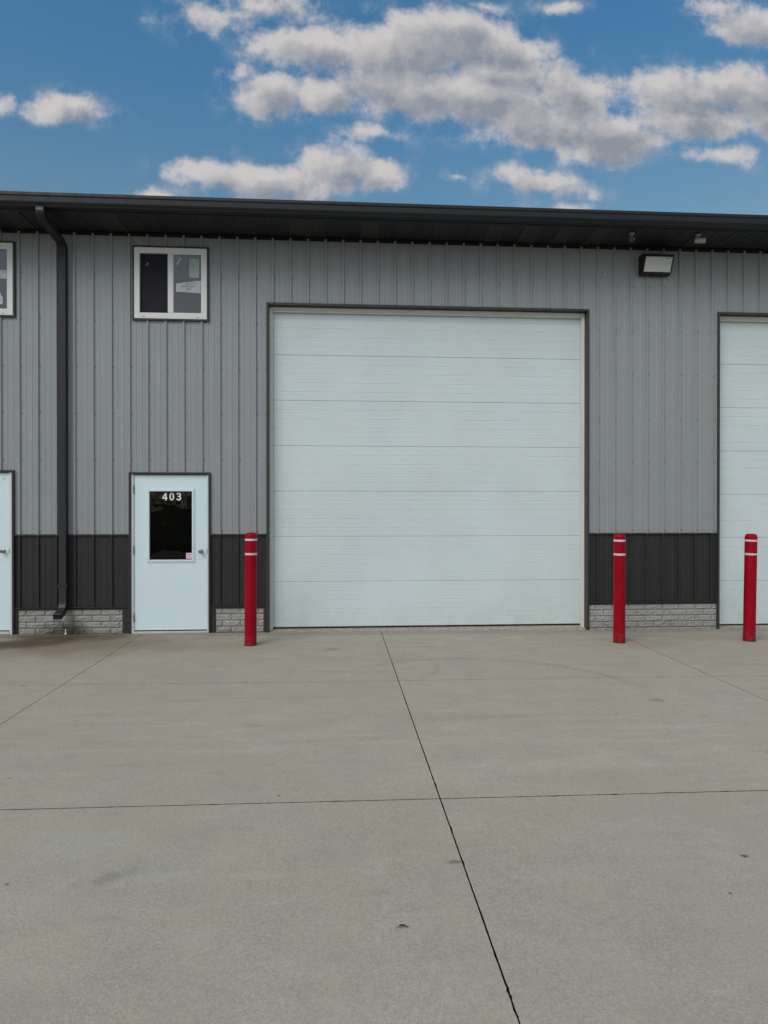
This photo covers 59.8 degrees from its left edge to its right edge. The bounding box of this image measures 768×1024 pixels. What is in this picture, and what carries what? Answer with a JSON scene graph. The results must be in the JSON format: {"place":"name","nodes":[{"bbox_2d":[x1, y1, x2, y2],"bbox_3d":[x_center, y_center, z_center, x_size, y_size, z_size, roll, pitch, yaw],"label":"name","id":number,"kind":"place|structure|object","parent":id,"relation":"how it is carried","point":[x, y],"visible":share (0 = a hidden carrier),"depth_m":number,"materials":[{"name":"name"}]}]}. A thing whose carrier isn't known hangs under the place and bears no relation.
{"place":"outdoors","nodes":[
{"label":"outdoors","id":0,"kind":"place"},
{"bbox_2d":[0,628,767,1023],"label":"pavement","id":1,"kind":"structure","parent":0,"point":[212,828],"depth_m":3.38,"materials":[{"name":"concrete"}]},
{"bbox_2d":[244,532,256,645],"bbox_3d":[-1.577,0.923,7.913,0.151,1.366,0.151,0,0,-4],"label":"safety bollard","id":2,"kind":"object","parent":1,"relation":"on","point":[250,636],"visible":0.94,"depth_m":7.85,"materials":[{"name":"red plastic"}]},
{"bbox_2d":[0,191,767,634],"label":"warehouse building","id":3,"kind":"structure","parent":1,"relation":"on","point":[376,417],"depth_m":8.89,"materials":[{"name":"grey paint"}]},
{"bbox_2d":[0,470,14,634],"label":"entrance door","id":4,"kind":"structure","parent":3,"relation":"in","point":[7,477],"depth_m":8.51,"materials":[{"name":"white metal"}]},
{"bbox_2d":[0,241,15,317],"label":"window","id":5,"kind":"structure","parent":3,"relation":"in","point":[7,248],"depth_m":8.47,"materials":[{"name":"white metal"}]},
{"bbox_2d":[129,472,210,633],"bbox_3d":[-2.768,0.537,8.671,1.033,2.101,0.175,0,0,-4],"label":"entrance door","id":6,"kind":"structure","parent":3,"relation":"in","point":[170,512],"depth_m":8.66,"materials":[{"name":"white metal"}]},
{"bbox_2d":[132,245,208,321],"bbox_3d":[-2.751,-2.945,8.644,0.965,0.956,0.084,0,0,-4],"label":"window","id":7,"kind":"structure","parent":3,"relation":"in","point":[170,283],"depth_m":8.63,"materials":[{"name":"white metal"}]},
{"bbox_2d":[266,302,588,632],"bbox_3d":[0.609,-0.563,8.944,4.304,4.332,0.192,0,0,-4],"label":"overhead door","id":8,"kind":"structure","parent":3,"relation":"in","point":[426,465],"depth_m":8.98,"materials":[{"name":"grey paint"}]},
{"bbox_2d":[629,232,634,242],"bbox_3d":[3.176,-3.509,8.572,0.068,0.143,0.146,0,0,24],"label":"security camera","id":9,"kind":"object","parent":3,"relation":"attached to","point":[631,238],"visible":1,"depth_m":8.53,"materials":[{"name":"grey plastic"}]},
{"bbox_2d":[639,254,673,276],"bbox_3d":[3.659,-3.326,8.980,0.405,0.272,0.189,0,0,-4],"label":"wall light","id":10,"kind":"object","parent":3,"relation":"attached to","point":[655,265],"visible":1,"depth_m":8.93,"materials":[{"name":"grey"}]},
{"bbox_2d":[694,234,706,242],"bbox_3d":[4.081,-3.520,8.621,0.147,0.121,0.068,0,0,18],"label":"security camera","id":11,"kind":"object","parent":3,"relation":"attached to","point":[700,240],"visible":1,"depth_m":8.60,"materials":[{"name":"grey plastic"}]},
{"bbox_2d":[716,312,767,628],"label":"overhead door","id":12,"kind":"structure","parent":3,"relation":"in","point":[742,337],"depth_m":9.29,"materials":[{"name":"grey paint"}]},
{"bbox_2d":[613,533,625,643],"bbox_3d":[2.879,0.944,8.173,0.151,1.366,0.151,0,1,12],"label":"safety bollard","id":13,"kind":"object","parent":1,"relation":"on","point":[619,566],"visible":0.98,"depth_m":8.12,"materials":[{"name":"red plastic"}]},
{"bbox_2d":[742,534,757,641],"bbox_3d":[4.557,0.951,8.319,0.151,1.366,0.151,1,1,27],"label":"safety bollard","id":14,"kind":"object","parent":1,"relation":"on","point":[750,589],"visible":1,"depth_m":8.26,"materials":[{"name":"red plastic"}]},
{"bbox_2d":[0,0,767,214],"label":"sky","id":15,"kind":"structure","parent":0,"point":[626,105],"materials":[{"name":"blue"}]},
{"bbox_2d":[382,636,518,1022],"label":"joint filler","id":16,"kind":"object","parent":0,"point":[459,855],"depth_m":3.06,"materials":[{"name":"black"}]}
]}

